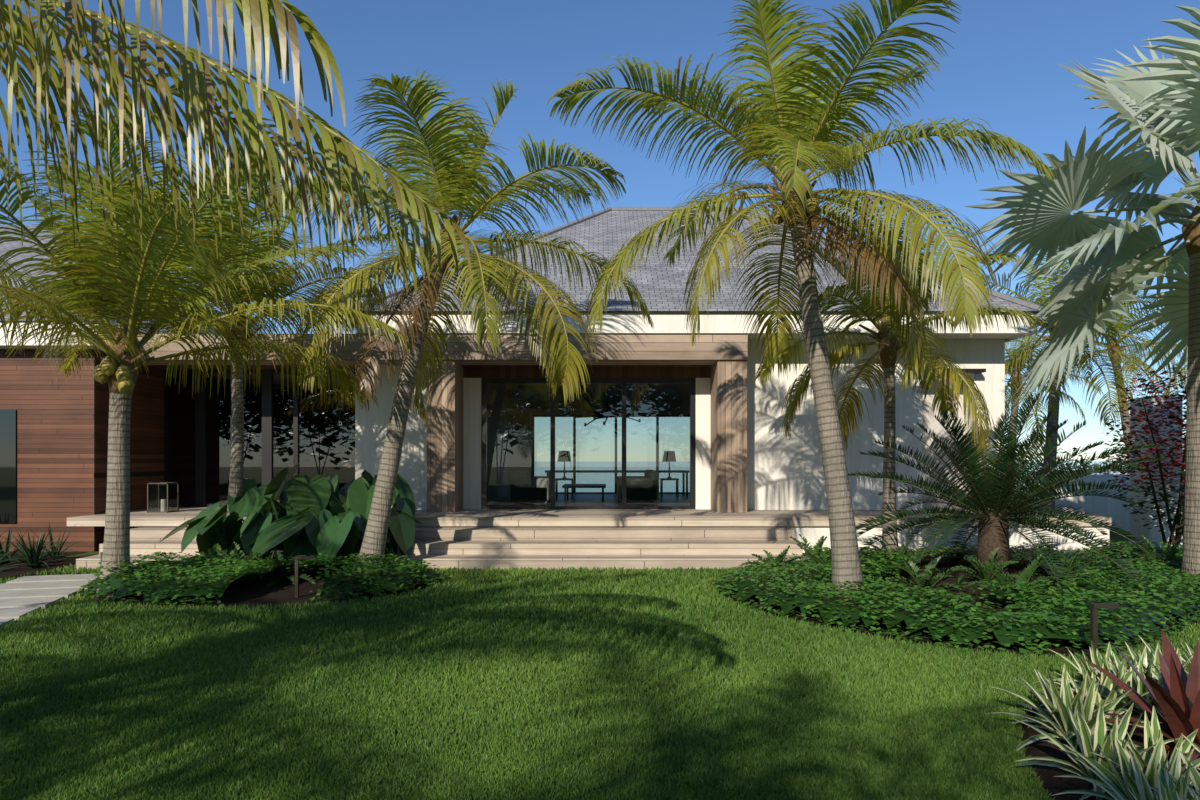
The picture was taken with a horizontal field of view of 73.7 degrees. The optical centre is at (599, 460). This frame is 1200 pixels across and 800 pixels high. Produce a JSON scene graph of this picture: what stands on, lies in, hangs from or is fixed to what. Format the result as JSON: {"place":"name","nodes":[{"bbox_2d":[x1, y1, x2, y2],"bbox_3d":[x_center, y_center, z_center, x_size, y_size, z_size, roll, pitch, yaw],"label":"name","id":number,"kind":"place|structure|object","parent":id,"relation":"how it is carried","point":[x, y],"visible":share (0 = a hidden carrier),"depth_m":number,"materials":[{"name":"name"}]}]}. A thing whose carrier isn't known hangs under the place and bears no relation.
{"place":"outdoors","nodes":[
{"label":"outdoors","id":0,"kind":"place"},
{"bbox_2d":[0,552,84,578],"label":"bed soil","id":1,"kind":"structure","parent":0,"point":[19,569],"depth_m":13.41,"materials":[{"name":"brown soil"}]},
{"bbox_2d":[0,523,90,570],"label":"iris plant","id":2,"kind":"object","parent":1,"relation":"on","point":[32,555],"visible":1,"depth_m":13.29,"materials":[{"name":"green plant"}]},
{"bbox_2d":[0,573,99,627],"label":"paver path","id":3,"kind":"structure","parent":0,"point":[23,596],"depth_m":10.51,"materials":[{"name":"stone"}]},
{"bbox_2d":[0,349,261,551],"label":"cedar wing walls","id":4,"kind":"structure","parent":0,"point":[62,442],"depth_m":15.50,"materials":[{"name":"brown wood"}]},
{"bbox_2d":[0,410,16,523],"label":"window","id":5,"kind":"structure","parent":4,"relation":"in","point":[8,466],"depth_m":15.47,"materials":[{"name":"grey glass"}]},
{"bbox_2d":[0,322,138,349],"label":"roof fascia","id":6,"kind":"structure","parent":4,"relation":"attached to","point":[29,344],"depth_m":15.15,"materials":[{"name":"white paint"}]},
{"bbox_2d":[0,225,217,333],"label":"roof","id":7,"kind":"structure","parent":4,"relation":"on","point":[5,247],"depth_m":19.37,"materials":[{"name":"grey tile"}]},
{"bbox_2d":[164,369,354,506],"bbox_3d":[-7.500,-0.510,18.047,4.600,3.100,0.105,0,0,0],"label":"glazing frame","id":8,"kind":"object","parent":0,"point":[201,440],"visible":0.43,"depth_m":18.00,"materials":[{"name":"black metal"}]},
{"bbox_2d":[169,374,354,503],"bbox_3d":[-7.600,-0.510,21.150,4.800,3.300,6.100,0,0,0],"label":"window glass","id":9,"kind":"object","parent":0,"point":[323,450],"visible":0.24,"depth_m":24.00,"materials":[{"name":"clear glass"}]},
{"bbox_2d":[82,557,441,607],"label":"bed soil","id":10,"kind":"structure","parent":0,"point":[254,593],"depth_m":10.42,"materials":[{"name":"brown soil"}]},
{"bbox_2d":[0,108,410,596],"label":"palm","id":11,"kind":"object","parent":10,"relation":"on","point":[119,287],"visible":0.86,"depth_m":10.04,"materials":[{"name":"green plant"}]},
{"bbox_2d":[28,149,394,558],"bbox_3d":[-6.120,-1.520,13.559,5.743,6.666,6.410,0,0,0],"label":"palm","id":12,"kind":"object","parent":10,"relation":"on","point":[276,282],"visible":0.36,"depth_m":13.31,"materials":[{"name":"green plant"}]},
{"bbox_2d":[187,542,239,560],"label":"fern","id":13,"kind":"object","parent":10,"relation":"on","point":[216,546],"visible":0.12,"depth_m":12.37,"materials":[{"name":"green plant"}]},
{"bbox_2d":[211,540,274,579],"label":"fern","id":14,"kind":"object","parent":10,"relation":"on","point":[238,554],"visible":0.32,"depth_m":11.82,"materials":[{"name":"green plant"}]},
{"bbox_2d":[76,546,445,605],"bbox_3d":[-4.533,1.513,11.288,4.828,0.460,3.996,0,0,-32],"label":"groundcover shrub","id":15,"kind":"object","parent":10,"relation":"on","point":[160,578],"visible":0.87,"depth_m":10.39,"materials":[{"name":"green plant"}]},
{"bbox_2d":[245,549,321,586],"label":"fern","id":16,"kind":"object","parent":10,"relation":"on","point":[279,574],"visible":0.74,"depth_m":11.49,"materials":[{"name":"green plant"}]},
{"bbox_2d":[159,463,423,577],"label":"elephant ears","id":17,"kind":"object","parent":10,"relation":"on","point":[315,515],"visible":0.71,"depth_m":12.81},
{"bbox_2d":[295,556,312,597],"bbox_3d":[-3.803,1.492,10.277,0.220,0.535,0.060,0,0,0],"label":"path light","id":18,"kind":"object","parent":10,"relation":"on","point":[297,558],"visible":1,"depth_m":10.26,"materials":[{"name":"brown metal"}]},
{"bbox_2d":[361,555,403,582],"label":"fern","id":19,"kind":"object","parent":10,"relation":"on","point":[390,562],"visible":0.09,"depth_m":11.41,"materials":[{"name":"green plant"}]},
{"bbox_2d":[260,68,653,563],"bbox_3d":[-2.060,-1.987,12.471,5.936,7.682,5.832,0,0,-24],"label":"palm","id":20,"kind":"object","parent":10,"relation":"on","point":[453,188],"visible":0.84,"depth_m":11.79,"materials":[{"name":"green plant"}]},
{"bbox_2d":[323,390,354,465],"bbox_3d":[-6.100,-0.340,21.295,1.280,2.760,3.810,0,0,0],"label":"link stair","id":21,"kind":"object","parent":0,"point":[342,420],"visible":0.25,"depth_m":20.20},
{"bbox_2d":[325,374,353,456],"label":"link stair balusters","id":22,"kind":"object","parent":21,"relation":"on","point":[342,415],"visible":0.51,"depth_m":20.87,"materials":[{"name":"metal"}]},
{"bbox_2d":[137,334,747,364],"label":"canopy beam","id":23,"kind":"structure","parent":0,"point":[651,349],"depth_m":16.15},
{"bbox_2d":[146,365,711,377],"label":"canopy soffit","id":24,"kind":"structure","parent":23,"relation":"attached to","point":[594,371],"depth_m":17.22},
{"bbox_2d":[12,461,1184,799],"bbox_3d":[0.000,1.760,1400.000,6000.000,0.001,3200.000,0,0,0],"label":"ground","id":25,"kind":"structure","parent":0,"point":[606,479],"depth_m":62.47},
{"bbox_2d":[0,0,470,296],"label":"palm","id":26,"kind":"object","parent":25,"relation":"on","point":[333,146],"visible":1,"depth_m":2.94,"materials":[{"name":"green plant"}]},
{"bbox_2d":[67,507,1111,569],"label":"stone steps","id":27,"kind":"structure","parent":25,"relation":"on","point":[589,539],"depth_m":14.10,"materials":[{"name":"beige stone"}]},
{"bbox_2d":[147,482,178,512],"bbox_3d":[-8.900,0.740,16.300,0.420,0.600,0.420,0,0,0],"label":"lantern","id":28,"kind":"object","parent":27,"relation":"on","point":[163,506],"visible":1,"depth_m":16.26,"materials":[{"name":"grey metal"}]},
{"bbox_2d":[427,360,746,511],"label":"portal posts","id":29,"kind":"object","parent":27,"relation":"on","point":[728,442],"visible":0.93,"depth_m":16.20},
{"bbox_2d":[0,563,1199,799],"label":"lawn grass","id":30,"kind":"structure","parent":25,"relation":"on","point":[152,665],"depth_m":5.79,"materials":[{"name":"green plant"}]},
{"bbox_2d":[355,326,1108,555],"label":"house walls","id":31,"kind":"structure","parent":25,"relation":"on","point":[784,472],"depth_m":17.00,"materials":[{"name":"paint"}]},
{"bbox_2d":[208,374,354,388],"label":"ceiling","id":32,"kind":"structure","parent":31,"relation":"attached to","point":[276,381],"depth_m":21.48,"materials":[{"name":"white paint"}]},
{"bbox_2d":[481,378,695,508],"bbox_3d":[-0.250,-0.375,17.295,4.620,2.830,0.110,0,0,0],"label":"sliding door frame","id":33,"kind":"object","parent":31,"relation":"attached to","point":[623,381],"visible":0.98,"depth_m":17.25,"materials":[{"name":"black metal"}]},
{"bbox_2d":[357,312,1036,341],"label":"roof fascia","id":34,"kind":"structure","parent":31,"relation":"on","point":[669,323],"depth_m":16.10,"materials":[{"name":"paint"}]},
{"bbox_2d":[362,211,1037,313],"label":"house roof","id":35,"kind":"structure","parent":31,"relation":"on","point":[607,235],"depth_m":18.14,"materials":[{"name":"tile"}]},
{"bbox_2d":[362,207,1043,312],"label":"house roof ridge caps","id":36,"kind":"object","parent":35,"relation":"on","point":[1015,300],"visible":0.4,"depth_m":20.71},
{"bbox_2d":[487,376,963,508],"bbox_3d":[1.700,-0.400,21.325,13.200,3.080,7.750,0,0,0],"label":"living room shell","id":37,"kind":"object","parent":31,"relation":"attached to","point":[513,409],"visible":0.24,"depth_m":22.06},
{"bbox_2d":[508,470,658,502],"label":"sofas","id":38,"kind":"object","parent":37,"relation":"on","point":[522,485],"visible":0.93,"depth_m":19.60,"materials":[{"name":"grey fabric"}]},
{"bbox_2d":[571,392,650,425],"bbox_3d":[0.201,-1.390,21.337,1.924,0.939,1.573,0,0,35],"label":"ceiling fan","id":39,"kind":"object","parent":37,"relation":"hanging from","point":[606,417],"visible":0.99,"depth_m":21.48,"materials":[{"name":"black metal"}]},
{"bbox_2d":[533,415,689,493],"bbox_3d":[0.500,-0.200,25.090,5.280,2.480,0.080,0,0,0],"label":"window frame","id":40,"kind":"object","parent":37,"relation":"attached to","point":[574,446],"visible":0.48,"depth_m":25.05,"materials":[{"name":"black metal"}]},
{"bbox_2d":[545,470,689,501],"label":"living tables","id":41,"kind":"object","parent":37,"relation":"on","point":[572,485],"visible":0.91,"depth_m":22.65,"materials":[{"name":"brown wood"}]},
{"bbox_2d":[557,451,675,477],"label":"table lamps","id":42,"kind":"object","parent":41,"relation":"on","point":[565,456],"visible":0.97,"depth_m":22.36,"materials":[{"name":"grey"}]},
{"bbox_2d":[930,369,985,372],"bbox_3d":[7.400,-1.895,16.860,1.340,0.070,0.280,0,0,0],"label":"passage hood","id":43,"kind":"object","parent":31,"relation":"attached to","point":[977,370],"visible":0.36,"depth_m":16.72,"materials":[{"name":"black metal"}]},
{"bbox_2d":[1005,328,1103,457],"bbox_3d":[13.978,-1.438,27.093,4.915,6.507,5.057,0,0,0],"label":"palm","id":44,"kind":"object","parent":25,"relation":"on","point":[1019,377],"visible":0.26,"depth_m":26.71,"materials":[{"name":"green plant"}]},
{"bbox_2d":[1006,441,1129,490],"bbox_3d":[12.554,0.610,22.665,4.408,2.389,3.573,0,0,0],"label":"shrub","id":45,"kind":"object","parent":25,"relation":"on","point":[1038,468],"visible":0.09,"depth_m":22.29,"materials":[{"name":"green plant"}]},
{"bbox_2d":[960,247,1186,509],"bbox_3d":[10.840,-1.724,19.034,5.440,7.079,5.482,0,0,0],"label":"palm","id":46,"kind":"object","parent":25,"relation":"on","point":[1054,396],"visible":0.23,"depth_m":19.01,"materials":[{"name":"green plant"}]},
{"bbox_2d":[964,5,1199,575],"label":"fan palm","id":47,"kind":"object","parent":25,"relation":"on","point":[1157,105],"visible":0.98,"depth_m":11.20,"materials":[{"name":"green plant"}]},
{"bbox_2d":[1012,288,1185,459],"bbox_3d":[15.775,-1.985,24.637,5.726,7.646,5.773,0,0,35],"label":"palm","id":48,"kind":"object","parent":25,"relation":"on","point":[1118,356],"visible":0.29,"depth_m":24.15,"materials":[{"name":"green plant"}]},
{"bbox_2d":[1090,603,1119,662],"bbox_3d":[4.331,1.492,6.868,0.220,0.535,0.060,0,0,0],"label":"path light","id":49,"kind":"object","parent":25,"relation":"on","point":[1094,607],"visible":0.82,"depth_m":6.85,"materials":[{"name":"brown metal"}]},
{"bbox_2d":[1021,692,1199,799],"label":"bed soil","id":50,"kind":"structure","parent":25,"relation":"on","point":[1050,781],"depth_m":4.60,"materials":[{"name":"brown soil"}]},
{"bbox_2d":[985,636,1199,799],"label":"variegated bromeliads","id":51,"kind":"object","parent":50,"relation":"on","point":[1149,771],"visible":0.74,"depth_m":4.45,"materials":[{"name":"green plant"}]},
{"bbox_2d":[1044,629,1199,762],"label":"red bromeliad","id":52,"kind":"object","parent":25,"relation":"on","point":[1176,697],"visible":0.61,"depth_m":4.81,"materials":[{"name":"red plant"}]},
{"bbox_2d":[1075,429,1185,514],"bbox_3d":[15.151,0.429,21.485,4.846,2.759,3.192,0,0,0],"label":"shrub","id":53,"kind":"object","parent":25,"relation":"on","point":[1122,456],"visible":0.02,"depth_m":21.62,"materials":[{"name":"green plant"}]},
{"bbox_2d":[1099,367,1186,554],"bbox_3d":[10.715,0.015,14.899,2.595,3.506,1.990,0,0,0],"label":"bougainvillea shrub","id":54,"kind":"object","parent":25,"relation":"on","point":[1177,519],"visible":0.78,"depth_m":14.88,"materials":[{"name":"purple plant"}]},
{"bbox_2d":[1121,315,1187,401],"bbox_3d":[21.430,-2.201,27.868,5.700,8.041,5.918,0,0,31],"label":"palm","id":55,"kind":"object","parent":25,"relation":"on","point":[1184,365],"visible":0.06,"depth_m":28.69,"materials":[{"name":"green plant"}]},
{"bbox_2d":[0,0,1199,460],"label":"sky","id":56,"kind":"structure","parent":0,"point":[1002,70],"materials":[{"name":"blue"}]},
{"bbox_2d":[714,556,1199,657],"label":"bed soil","id":57,"kind":"structure","parent":0,"point":[944,564],"depth_m":8.79,"materials":[{"name":"brown soil"}]},
{"bbox_2d":[742,546,804,567],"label":"fern","id":58,"kind":"object","parent":57,"relation":"on","point":[780,557],"visible":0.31,"depth_m":12.28,"materials":[{"name":"green plant"}]},
{"bbox_2d":[547,0,1054,588],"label":"palm","id":59,"kind":"object","parent":57,"relation":"on","point":[783,126],"visible":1,"depth_m":9.71,"materials":[{"name":"green plant"}]},
{"bbox_2d":[787,534,830,557],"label":"fern","id":60,"kind":"object","parent":57,"relation":"on","point":[806,548],"visible":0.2,"depth_m":13.36,"materials":[{"name":"green plant"}]},
{"bbox_2d":[791,546,868,579],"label":"fern","id":61,"kind":"object","parent":57,"relation":"on","point":[821,561],"visible":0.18,"depth_m":11.73,"materials":[{"name":"green plant"}]},
{"bbox_2d":[860,536,942,577],"bbox_3d":[4.678,1.590,12.402,1.378,0.864,1.467,0,0,0],"label":"fern","id":62,"kind":"object","parent":57,"relation":"on","point":[903,550],"visible":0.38,"depth_m":12.34,"materials":[{"name":"green plant"}]},
{"bbox_2d":[753,227,1054,552],"bbox_3d":[5.233,-1.060,13.389,4.631,5.749,4.624,0,0,0],"label":"palm","id":63,"kind":"object","parent":57,"relation":"on","point":[889,348],"visible":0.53,"depth_m":13.41,"materials":[{"name":"green plant"}]},
{"bbox_2d":[886,557,975,595],"bbox_3d":[4.245,1.595,10.609,1.116,0.653,1.170,0,0,44],"label":"fern","id":64,"kind":"object","parent":57,"relation":"on","point":[923,580],"visible":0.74,"depth_m":10.54,"materials":[{"name":"green plant"}]},
{"bbox_2d":[712,540,1199,654],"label":"groundcover shrub","id":65,"kind":"object","parent":57,"relation":"on","point":[1162,591],"visible":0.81,"depth_m":8.85,"materials":[{"name":"green plant"}]},
{"bbox_2d":[950,547,1021,583],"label":"fern","id":66,"kind":"object","parent":57,"relation":"on","point":[981,575],"visible":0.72,"depth_m":11.54,"materials":[{"name":"green plant"}]},
{"bbox_2d":[848,392,1166,587],"bbox_3d":[5.902,0.519,11.966,4.503,3.086,4.643,0,0,0],"label":"cycad","id":67,"kind":"object","parent":57,"relation":"on","point":[993,489],"visible":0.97,"depth_m":11.67,"materials":[{"name":"green plant"}]},
{"bbox_2d":[963,554,1062,608],"bbox_3d":[5.149,1.533,9.899,1.324,0.761,1.186,0,0,-15],"label":"fern","id":68,"kind":"object","parent":57,"relation":"on","point":[1026,574],"visible":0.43,"depth_m":9.86,"materials":[{"name":"green plant"}]},
{"bbox_2d":[1013,550,1098,587],"bbox_3d":[6.253,1.536,10.877,1.289,0.643,1.187,0,0,45],"label":"fern","id":69,"kind":"object","parent":57,"relation":"on","point":[1068,565],"visible":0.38,"depth_m":10.86,"materials":[{"name":"green plant"}]},
{"bbox_2d":[1080,546,1144,579],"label":"fern","id":70,"kind":"object","parent":57,"relation":"on","point":[1121,553],"visible":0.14,"depth_m":11.63,"materials":[{"name":"green plant"}]},
{"bbox_2d":[1136,535,1181,563],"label":"fern","id":71,"kind":"object","parent":57,"relation":"on","point":[1171,552],"visible":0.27,"depth_m":12.19,"materials":[{"name":"green plant"}]},
{"bbox_2d":[1017,396,1181,547],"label":"garden walls","id":72,"kind":"structure","parent":0,"point":[1118,513],"depth_m":16.34,"materials":[{"name":"paint"}]}
]}

